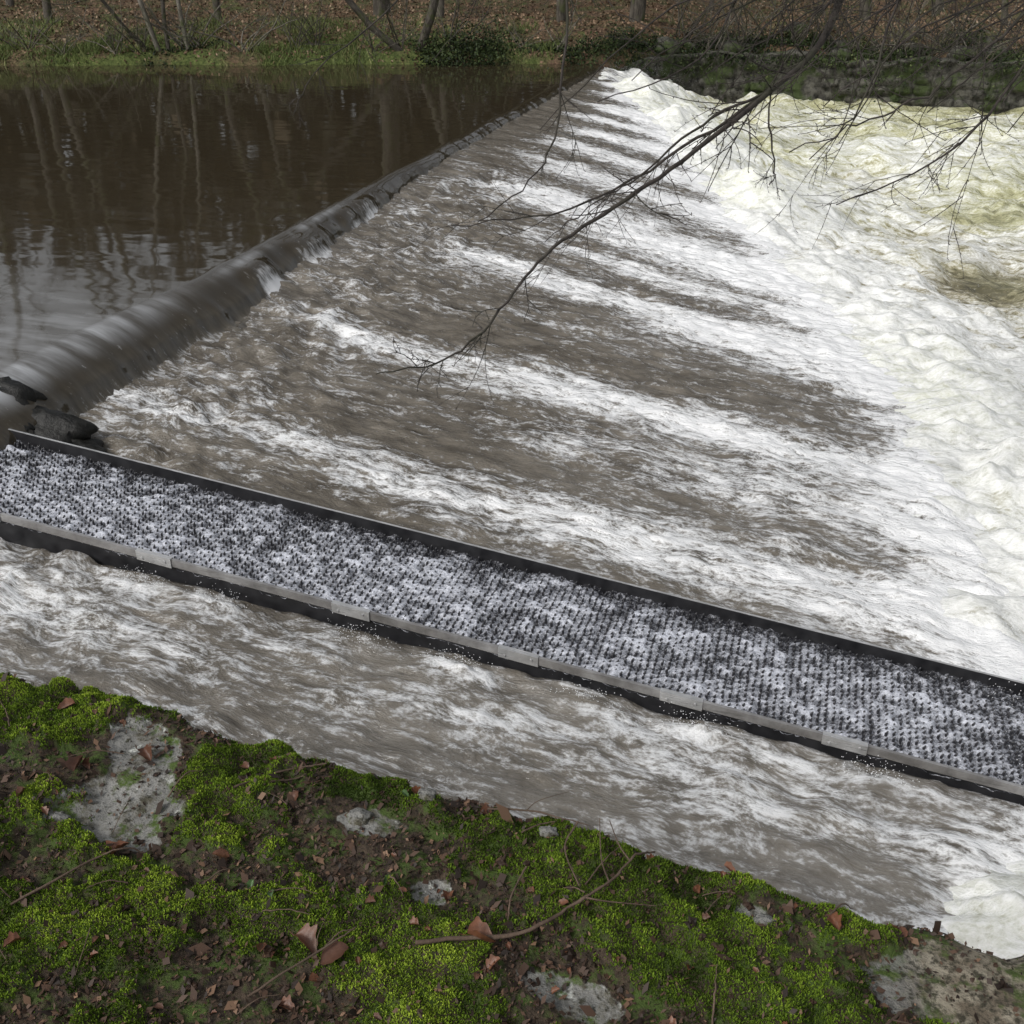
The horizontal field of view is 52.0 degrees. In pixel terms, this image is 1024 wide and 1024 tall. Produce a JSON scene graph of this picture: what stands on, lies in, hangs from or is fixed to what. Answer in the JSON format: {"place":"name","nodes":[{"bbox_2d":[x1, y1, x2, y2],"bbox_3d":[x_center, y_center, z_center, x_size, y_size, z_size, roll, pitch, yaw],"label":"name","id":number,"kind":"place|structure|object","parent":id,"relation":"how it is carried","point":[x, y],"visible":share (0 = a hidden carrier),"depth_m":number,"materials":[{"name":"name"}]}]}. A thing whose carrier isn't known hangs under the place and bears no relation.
{"place":"outdoors","nodes":[
{"label":"outdoors","id":0,"kind":"place"},
{"bbox_2d":[0,64,603,450],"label":"pond water","id":1,"kind":"structure","parent":0,"point":[152,217],"depth_m":13.91,"materials":[{"name":"liquid"}]},
{"bbox_2d":[0,376,47,405],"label":"rock","id":2,"kind":"object","parent":1,"relation":"in","point":[21,393],"visible":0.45,"depth_m":7.88,"materials":[{"name":"stone"}]},
{"bbox_2d":[71,438,107,452],"bbox_3d":[-3.224,-0.452,7.886,0.405,0.224,0.308,8,30,14],"label":"rock","id":3,"kind":"object","parent":1,"relation":"in","point":[94,444],"visible":0.4,"depth_m":7.83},
{"bbox_2d":[0,68,1023,945],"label":"spillway water","id":4,"kind":"structure","parent":0,"point":[702,404],"depth_m":7.95,"materials":[{"name":"liquid"}]},
{"bbox_2d":[31,405,98,443],"bbox_3d":[-3.546,-0.616,7.966,0.845,0.398,0.424,8,30,14],"label":"rock","id":5,"kind":"object","parent":4,"relation":"in","point":[61,426],"visible":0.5,"depth_m":7.81,"materials":[{"name":"stone"}]},
{"bbox_2d":[0,678,1023,1023],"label":"river bank","id":6,"kind":"structure","parent":0,"point":[600,998],"depth_m":2.16,"materials":[{"name":"plant"}]},
{"bbox_2d":[3,931,23,946],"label":"fallen leaf","id":7,"kind":"object","parent":6,"relation":"on","point":[13,937],"visible":1,"depth_m":2.07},
{"bbox_2d":[16,786,24,796],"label":"fallen leaf","id":8,"kind":"object","parent":6,"relation":"on","point":[20,789],"visible":1,"depth_m":2.42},
{"bbox_2d":[48,811,70,821],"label":"stone","id":9,"kind":"object","parent":6,"relation":"on","point":[58,816],"visible":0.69,"depth_m":2.40,"materials":[{"name":"stone"}]},
{"bbox_2d":[57,698,76,709],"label":"fallen leaf","id":10,"kind":"object","parent":6,"relation":"on","point":[65,703],"visible":1,"depth_m":2.75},
{"bbox_2d":[63,755,82,775],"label":"fallen leaf","id":11,"kind":"object","parent":6,"relation":"on","point":[72,763],"visible":1,"depth_m":2.53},
{"bbox_2d":[80,757,89,769],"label":"fallen leaf","id":12,"kind":"object","parent":6,"relation":"on","point":[85,763],"visible":0.99,"depth_m":2.54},
{"bbox_2d":[103,840,129,854],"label":"fallen leaf","id":13,"kind":"object","parent":6,"relation":"on","point":[118,844],"visible":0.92,"depth_m":2.32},
{"bbox_2d":[137,744,151,761],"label":"fallen leaf","id":14,"kind":"object","parent":6,"relation":"on","point":[145,752],"visible":1,"depth_m":2.59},
{"bbox_2d":[167,770,202,796],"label":"twig","id":15,"kind":"object","parent":6,"relation":"on","point":[180,779],"visible":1,"depth_m":2.47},
{"bbox_2d":[212,848,233,857],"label":"fallen leaf","id":16,"kind":"object","parent":6,"relation":"on","point":[221,852],"visible":1,"depth_m":2.31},
{"bbox_2d":[256,943,266,957],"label":"fallen leaf","id":17,"kind":"object","parent":6,"relation":"on","point":[260,946],"visible":1,"depth_m":2.09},
{"bbox_2d":[233,763,326,787],"bbox_3d":[-0.558,0.623,2.516,0.227,0.034,0.032,-15,33,-25],"label":"twig","id":18,"kind":"object","parent":6,"relation":"on","point":[240,784],"visible":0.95,"depth_m":2.53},
{"bbox_2d":[262,909,309,914],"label":"twig","id":19,"kind":"object","parent":6,"relation":"on","point":[283,909],"visible":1,"depth_m":2.16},
{"bbox_2d":[278,994,294,1009],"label":"fallen leaf","id":20,"kind":"object","parent":6,"relation":"on","point":[285,1001],"visible":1,"depth_m":2.01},
{"bbox_2d":[270,767,320,782],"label":"twig","id":21,"kind":"object","parent":6,"relation":"on","point":[271,781],"visible":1,"depth_m":2.50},
{"bbox_2d":[247,908,355,997],"bbox_3d":[-0.415,0.875,2.058,0.075,0.025,0.230,21,36,33],"label":"twig","id":22,"kind":"object","parent":6,"relation":"on","point":[286,970],"visible":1,"depth_m":2.05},
{"bbox_2d":[289,923,317,952],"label":"fallen leaf","id":23,"kind":"object","parent":6,"relation":"on","point":[305,934],"visible":0.95,"depth_m":2.11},
{"bbox_2d":[305,972,318,981],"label":"fallen leaf","id":24,"kind":"object","parent":6,"relation":"on","point":[312,976],"visible":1,"depth_m":2.06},
{"bbox_2d":[312,941,348,964],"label":"fallen leaf","id":25,"kind":"object","parent":6,"relation":"on","point":[333,952],"visible":1,"depth_m":2.08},
{"bbox_2d":[346,807,372,826],"bbox_3d":[-0.352,0.702,2.422,0.062,0.034,0.053,8,30,14],"label":"stone","id":26,"kind":"object","parent":6,"relation":"on","point":[358,816],"visible":1,"depth_m":2.41,"materials":[{"name":"stone"}]},
{"bbox_2d":[361,894,375,903],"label":"fallen leaf","id":27,"kind":"object","parent":6,"relation":"on","point":[370,899],"visible":1,"depth_m":2.17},
{"bbox_2d":[408,915,421,924],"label":"fallen leaf","id":28,"kind":"object","parent":6,"relation":"on","point":[413,921],"visible":1,"depth_m":2.14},
{"bbox_2d":[418,788,436,801],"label":"stone","id":29,"kind":"object","parent":6,"relation":"on","point":[426,794],"visible":1,"depth_m":2.43,"materials":[{"name":"stone"}]},
{"bbox_2d":[443,890,453,901],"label":"fallen leaf","id":30,"kind":"object","parent":6,"relation":"on","point":[446,894],"visible":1,"depth_m":2.23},
{"bbox_2d":[479,804,491,814],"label":"fallen leaf","id":31,"kind":"object","parent":6,"relation":"on","point":[484,807],"visible":0.65,"depth_m":2.44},
{"bbox_2d":[477,954,500,972],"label":"fallen leaf","id":32,"kind":"object","parent":6,"relation":"on","point":[491,959],"visible":1,"depth_m":2.05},
{"bbox_2d":[2,678,1012,1023],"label":"soil clods","id":33,"kind":"object","parent":6,"relation":"on","point":[568,954],"visible":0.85,"depth_m":2.16,"materials":[{"name":"brown soil"}]},
{"bbox_2d":[0,672,1017,1023],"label":"moss carpet","id":34,"kind":"object","parent":6,"relation":"on","point":[232,778],"visible":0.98,"depth_m":2.17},
{"bbox_2d":[0,672,1021,1023],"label":"leaf litter","id":35,"kind":"object","parent":6,"relation":"on","point":[198,950],"visible":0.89,"depth_m":2.18,"materials":[{"name":"plant"}]},
{"bbox_2d":[10,847,150,905],"bbox_3d":[-0.925,0.778,2.254,0.286,0.042,0.026,-19,34,-30],"label":"twig","id":36,"kind":"object","parent":35,"relation":"on","point":[49,883],"visible":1,"depth_m":2.23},
{"bbox_2d":[507,866,526,920],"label":"twig","id":37,"kind":"object","parent":6,"relation":"on","point":[519,878],"visible":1,"depth_m":2.19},
{"bbox_2d":[415,818,656,944],"bbox_3d":[0.114,0.829,2.171,0.592,0.101,0.257,-22,36,-34],"label":"twig","id":38,"kind":"object","parent":6,"relation":"on","point":[492,937],"visible":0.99,"depth_m":2.11,"materials":[{"name":"wood"}]},
{"bbox_2d":[461,916,495,942],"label":"fallen leaf","id":39,"kind":"object","parent":38,"relation":"on","point":[479,928],"visible":1,"depth_m":2.10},
{"bbox_2d":[487,792,587,825],"bbox_3d":[0.067,0.667,2.415,0.232,0.014,0.100,6,30,10],"label":"twig","id":40,"kind":"object","parent":6,"relation":"on","point":[514,809],"visible":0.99,"depth_m":2.39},
{"bbox_2d":[539,825,558,838],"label":"stone","id":41,"kind":"object","parent":6,"relation":"on","point":[547,831],"visible":1,"depth_m":2.34,"materials":[{"name":"stone"}]},
{"bbox_2d":[564,821,579,885],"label":"twig","id":42,"kind":"object","parent":6,"relation":"on","point":[572,830],"visible":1,"depth_m":2.26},
{"bbox_2d":[585,847,618,884],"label":"twig","id":43,"kind":"object","parent":6,"relation":"on","point":[598,867],"visible":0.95,"depth_m":2.25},
{"bbox_2d":[285,0,1023,411],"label":"tree","id":44,"kind":"object","parent":6,"relation":"on","point":[797,70],"visible":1,"depth_m":6.23,"materials":[{"name":"brown plant"}]},
{"bbox_2d":[711,964,717,1023],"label":"twig","id":45,"kind":"object","parent":6,"relation":"on","point":[713,1009],"visible":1,"depth_m":1.99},
{"bbox_2d":[719,861,735,873],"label":"fallen leaf","id":46,"kind":"object","parent":6,"relation":"on","point":[729,865],"visible":1,"depth_m":2.27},
{"bbox_2d":[752,913,776,926],"bbox_3d":[0.521,0.848,2.172,0.050,0.028,0.042,8,30,14],"label":"stone","id":47,"kind":"object","parent":6,"relation":"on","point":[764,919],"visible":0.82,"depth_m":2.16,"materials":[{"name":"stone"}]},
{"bbox_2d":[826,912,841,929],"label":"fallen leaf","id":48,"kind":"object","parent":6,"relation":"on","point":[834,918],"visible":1,"depth_m":2.15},
{"bbox_2d":[885,1007,913,1023],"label":"twig","id":49,"kind":"object","parent":6,"relation":"on","point":[898,1014],"visible":1,"depth_m":1.94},
{"bbox_2d":[899,926,907,936],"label":"fallen leaf","id":50,"kind":"object","parent":6,"relation":"on","point":[903,930],"visible":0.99,"depth_m":2.18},
{"bbox_2d":[897,1014,919,1023],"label":"fallen leaf","id":51,"kind":"object","parent":6,"relation":"on","point":[901,1017],"visible":0.73,"depth_m":1.97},
{"bbox_2d":[0,440,1023,793],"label":"channel water","id":52,"kind":"structure","parent":0,"point":[472,590],"depth_m":6.52,"materials":[{"name":"liquid"}]},
{"bbox_2d":[0,0,1023,69],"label":"woodland ground","id":53,"kind":"structure","parent":0,"point":[239,58],"depth_m":27.99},
{"bbox_2d":[0,0,74,49],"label":"shrub","id":54,"kind":"object","parent":53,"relation":"on","point":[34,12],"visible":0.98,"depth_m":25.51,"materials":[{"name":"brown plant"}]},
{"bbox_2d":[42,0,52,22],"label":"tree","id":55,"kind":"object","parent":53,"relation":"on","point":[47,10],"visible":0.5,"depth_m":27.38,"materials":[{"name":"grey plant"}]},
{"bbox_2d":[13,4,94,55],"bbox_3d":[-10.917,-11.604,25.106,2.039,1.364,1.319,-13,32,-22],"label":"shrub","id":56,"kind":"object","parent":53,"relation":"on","point":[66,39],"visible":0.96,"depth_m":25.18,"materials":[{"name":"brown plant"}]},
{"bbox_2d":[43,0,149,50],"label":"tree","id":57,"kind":"object","parent":53,"relation":"on","point":[128,31],"visible":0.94,"depth_m":25.00,"materials":[{"name":"brown plant"}]},
{"bbox_2d":[66,0,151,54],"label":"shrub","id":58,"kind":"object","parent":53,"relation":"on","point":[108,39],"visible":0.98,"depth_m":25.27,"materials":[{"name":"brown plant"}]},
{"bbox_2d":[67,1,157,52],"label":"shrub","id":59,"kind":"object","parent":53,"relation":"on","point":[137,32],"visible":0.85,"depth_m":25.29,"materials":[{"name":"brown plant"}]},
{"bbox_2d":[137,0,160,51],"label":"tree","id":60,"kind":"object","parent":53,"relation":"on","point":[151,30],"visible":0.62,"depth_m":25.36,"materials":[{"name":"grey plant"}]},
{"bbox_2d":[160,0,169,50],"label":"tree","id":61,"kind":"object","parent":53,"relation":"on","point":[166,36],"visible":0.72,"depth_m":25.47,"materials":[{"name":"grey plant"}]},
{"bbox_2d":[119,0,215,48],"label":"shrub","id":62,"kind":"object","parent":53,"relation":"on","point":[162,28],"visible":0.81,"depth_m":25.56,"materials":[{"name":"brown plant"}]},
{"bbox_2d":[176,0,189,50],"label":"tree","id":63,"kind":"object","parent":53,"relation":"on","point":[182,24],"visible":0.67,"depth_m":25.49,"materials":[{"name":"grey plant"}]},
{"bbox_2d":[129,0,249,47],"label":"shrub","id":64,"kind":"object","parent":53,"relation":"on","point":[189,36],"visible":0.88,"depth_m":25.66,"materials":[{"name":"brown plant"}]},
{"bbox_2d":[212,0,221,19],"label":"tree","id":65,"kind":"object","parent":53,"relation":"on","point":[216,5],"visible":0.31,"depth_m":28.02,"materials":[{"name":"grey plant"}]},
{"bbox_2d":[173,0,311,51],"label":"shrub","id":66,"kind":"object","parent":53,"relation":"on","point":[256,33],"visible":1,"depth_m":25.25,"materials":[{"name":"brown plant"}]},
{"bbox_2d":[0,11,570,65],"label":"bank grass","id":67,"kind":"structure","parent":53,"relation":"on","point":[92,48],"depth_m":25.94,"materials":[{"name":"plant"}]},
{"bbox_2d":[255,0,327,47],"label":"shrub","id":68,"kind":"object","parent":53,"relation":"on","point":[300,28],"visible":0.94,"depth_m":25.93,"materials":[{"name":"brown plant"}]},
{"bbox_2d":[282,0,335,45],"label":"shrub","id":69,"kind":"object","parent":53,"relation":"on","point":[322,30],"visible":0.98,"depth_m":25.83,"materials":[{"name":"brown plant"}]},
{"bbox_2d":[229,0,403,50],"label":"tree","id":70,"kind":"object","parent":53,"relation":"on","point":[356,9],"visible":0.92,"depth_m":25.29,"materials":[{"name":"brown plant"}]},
{"bbox_2d":[373,0,389,16],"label":"tree","id":71,"kind":"object","parent":53,"relation":"on","point":[378,6],"depth_m":28.41,"materials":[{"name":"grey plant"}]},
{"bbox_2d":[357,0,412,46],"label":"shrub","id":72,"kind":"object","parent":53,"relation":"on","point":[392,22],"visible":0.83,"depth_m":25.65,"materials":[{"name":"brown plant"}]},
{"bbox_2d":[354,13,420,53],"bbox_3d":[-2.940,-11.552,25.289,1.688,1.036,2.139,2,29,3],"label":"shrub","id":73,"kind":"object","parent":53,"relation":"on","point":[371,44],"visible":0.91,"depth_m":25.34,"materials":[{"name":"brown plant"}]},
{"bbox_2d":[405,2,441,49],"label":"shrub","id":74,"kind":"object","parent":53,"relation":"on","point":[425,38],"visible":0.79,"depth_m":25.59,"materials":[{"name":"brown plant"}]},
{"bbox_2d":[417,0,438,51],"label":"tree","id":75,"kind":"object","parent":53,"relation":"on","point":[432,11],"visible":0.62,"depth_m":25.25,"materials":[{"name":"grey plant"}]},
{"bbox_2d":[436,0,443,16],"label":"tree","id":76,"kind":"object","parent":53,"relation":"on","point":[441,6],"visible":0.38,"depth_m":28.27,"materials":[{"name":"grey plant"}]},
{"bbox_2d":[417,0,498,50],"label":"shrub","id":77,"kind":"object","parent":53,"relation":"on","point":[455,16],"visible":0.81,"depth_m":25.79,"materials":[{"name":"brown plant"}]},
{"bbox_2d":[0,0,1023,64],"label":"fallen leaves","id":78,"kind":"object","parent":53,"relation":"on","point":[597,22],"visible":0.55,"depth_m":28.85,"materials":[{"name":"brown plant"}]},
{"bbox_2d":[0,7,1023,107],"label":"ivy","id":79,"kind":"object","parent":53,"relation":"on","point":[578,49],"visible":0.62,"depth_m":26.47,"materials":[{"name":"green plant"}]},
{"bbox_2d":[491,2,557,47],"bbox_3d":[0.374,-12.069,25.988,1.761,1.178,1.139,-6,33,-32],"label":"shrub","id":80,"kind":"object","parent":53,"relation":"on","point":[516,32],"visible":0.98,"depth_m":26.07,"materials":[{"name":"brown plant"}]},
{"bbox_2d":[556,0,565,21],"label":"tree","id":81,"kind":"object","parent":53,"relation":"on","point":[561,6],"visible":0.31,"depth_m":28.14,"materials":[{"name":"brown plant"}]},
{"bbox_2d":[535,0,588,49],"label":"shrub","id":82,"kind":"object","parent":53,"relation":"on","point":[563,40],"visible":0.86,"depth_m":25.93,"materials":[{"name":"brown plant"}]},
{"bbox_2d":[629,0,646,22],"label":"tree","id":83,"kind":"object","parent":53,"relation":"on","point":[637,10],"depth_m":28.45,"materials":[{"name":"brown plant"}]},
{"bbox_2d":[674,0,727,39],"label":"shrub","id":84,"kind":"object","parent":53,"relation":"on","point":[693,21],"visible":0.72,"depth_m":28.45,"materials":[{"name":"brown plant"}]},
{"bbox_2d":[645,0,757,50],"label":"shrub","id":85,"kind":"object","parent":53,"relation":"on","point":[710,40],"visible":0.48,"depth_m":28.03,"materials":[{"name":"brown plant"}]},
{"bbox_2d":[663,0,799,42],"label":"shrub","id":86,"kind":"object","parent":53,"relation":"on","point":[750,25],"visible":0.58,"depth_m":28.31,"materials":[{"name":"brown plant"}]},
{"bbox_2d":[719,0,795,43],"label":"shrub","id":87,"kind":"object","parent":53,"relation":"on","point":[745,28],"visible":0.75,"depth_m":27.90,"materials":[{"name":"brown plant"}]},
{"bbox_2d":[783,22,806,33],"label":"rock","id":88,"kind":"object","parent":53,"relation":"on","point":[797,26],"visible":0.21,"depth_m":28.62,"materials":[{"name":"stone"}]},
{"bbox_2d":[767,0,828,41],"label":"shrub","id":89,"kind":"object","parent":53,"relation":"on","point":[800,34],"visible":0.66,"depth_m":27.82,"materials":[{"name":"brown plant"}]},
{"bbox_2d":[618,49,1023,113],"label":"stone wall","id":90,"kind":"structure","parent":53,"relation":"on","point":[809,85],"depth_m":27.41,"materials":[{"name":"stone"}]},
{"bbox_2d":[654,36,679,53],"bbox_3d":[4.060,-12.393,28.022,0.879,0.566,0.736,8,30,14],"label":"rock","id":91,"kind":"object","parent":90,"relation":"on","point":[669,42],"visible":0.45,"depth_m":27.75,"materials":[{"name":"stone"}]},
{"bbox_2d":[717,40,744,52],"bbox_3d":[5.924,-12.507,28.359,0.712,0.464,0.548,19,34,30],"label":"rock","id":92,"kind":"object","parent":90,"relation":"on","point":[727,46],"visible":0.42,"depth_m":28.14,"materials":[{"name":"stone"}]},
{"bbox_2d":[827,48,851,60],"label":"rock","id":93,"kind":"object","parent":90,"relation":"on","point":[843,52],"visible":0.52,"depth_m":27.51,"materials":[{"name":"stone"}]},
{"bbox_2d":[946,45,976,60],"bbox_3d":[11.564,-11.731,26.905,0.728,0.424,0.530,17,33,28],"label":"rock","id":94,"kind":"object","parent":90,"relation":"on","point":[968,50],"visible":0.46,"depth_m":26.75,"materials":[{"name":"stone"}]},
{"bbox_2d":[983,45,1008,57],"bbox_3d":[12.324,-11.739,27.086,0.967,0.585,0.694,-4,29,-6],"label":"rock","id":95,"kind":"object","parent":90,"relation":"on","point":[1002,49],"visible":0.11,"depth_m":26.83,"materials":[{"name":"stone"}]},
{"bbox_2d":[798,0,863,42],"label":"shrub","id":96,"kind":"object","parent":53,"relation":"on","point":[836,34],"visible":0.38,"depth_m":27.96,"materials":[{"name":"brown plant"}]},
{"bbox_2d":[821,0,874,53],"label":"shrub","id":97,"kind":"object","parent":53,"relation":"on","point":[859,38],"visible":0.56,"depth_m":27.70,"materials":[{"name":"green plant"}]},
{"bbox_2d":[859,0,871,20],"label":"tree","id":98,"kind":"object","parent":53,"relation":"on","point":[866,7],"visible":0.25,"depth_m":30.08,"materials":[{"name":"grey plant"}]},
{"bbox_2d":[847,0,943,59],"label":"shrub","id":99,"kind":"object","parent":53,"relation":"on","point":[923,5],"visible":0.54,"depth_m":27.35,"materials":[{"name":"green plant"}]},
{"bbox_2d":[931,0,943,16],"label":"tree","id":100,"kind":"object","parent":53,"relation":"on","point":[935,2],"depth_m":30.89,"materials":[{"name":"grey plant"}]},
{"bbox_2d":[892,1,985,58],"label":"shrub","id":101,"kind":"object","parent":53,"relation":"on","point":[946,29],"visible":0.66,"depth_m":26.93,"materials":[{"name":"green plant"}]},
{"bbox_2d":[874,1,1013,48],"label":"shrub","id":102,"kind":"object","parent":53,"relation":"on","point":[964,17],"visible":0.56,"depth_m":26.94,"materials":[{"name":"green plant"}]},
{"bbox_2d":[919,0,1023,61],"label":"shrub","id":103,"kind":"object","parent":53,"relation":"on","point":[998,48],"visible":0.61,"depth_m":26.24,"materials":[{"name":"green plant"}]},
{"bbox_2d":[968,10,1023,54],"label":"shrub","id":104,"kind":"object","parent":53,"relation":"on","point":[1003,33],"visible":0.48,"depth_m":27.45,"materials":[{"name":"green plant"}]},
{"bbox_2d":[1000,0,1008,23],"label":"tree","id":105,"kind":"object","parent":53,"relation":"on","point":[1002,11],"visible":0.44,"depth_m":29.23,"materials":[{"name":"brown plant"}]},
{"bbox_2d":[598,68,1023,959],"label":"river water","id":106,"kind":"structure","parent":0,"point":[976,400],"depth_m":14.72,"materials":[{"name":"liquid"}]},
{"bbox_2d":[0,429,1023,805],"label":"fish ladder","id":107,"kind":"object","parent":106,"relation":"in","point":[346,615],"visible":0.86,"depth_m":6.46,"materials":[{"name":"metal"}]},
{"bbox_2d":[101,65,1023,949],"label":"water spray","id":108,"kind":"object","parent":106,"relation":"on","point":[911,509],"visible":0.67,"depth_m":7.37,"materials":[{"name":"white"}]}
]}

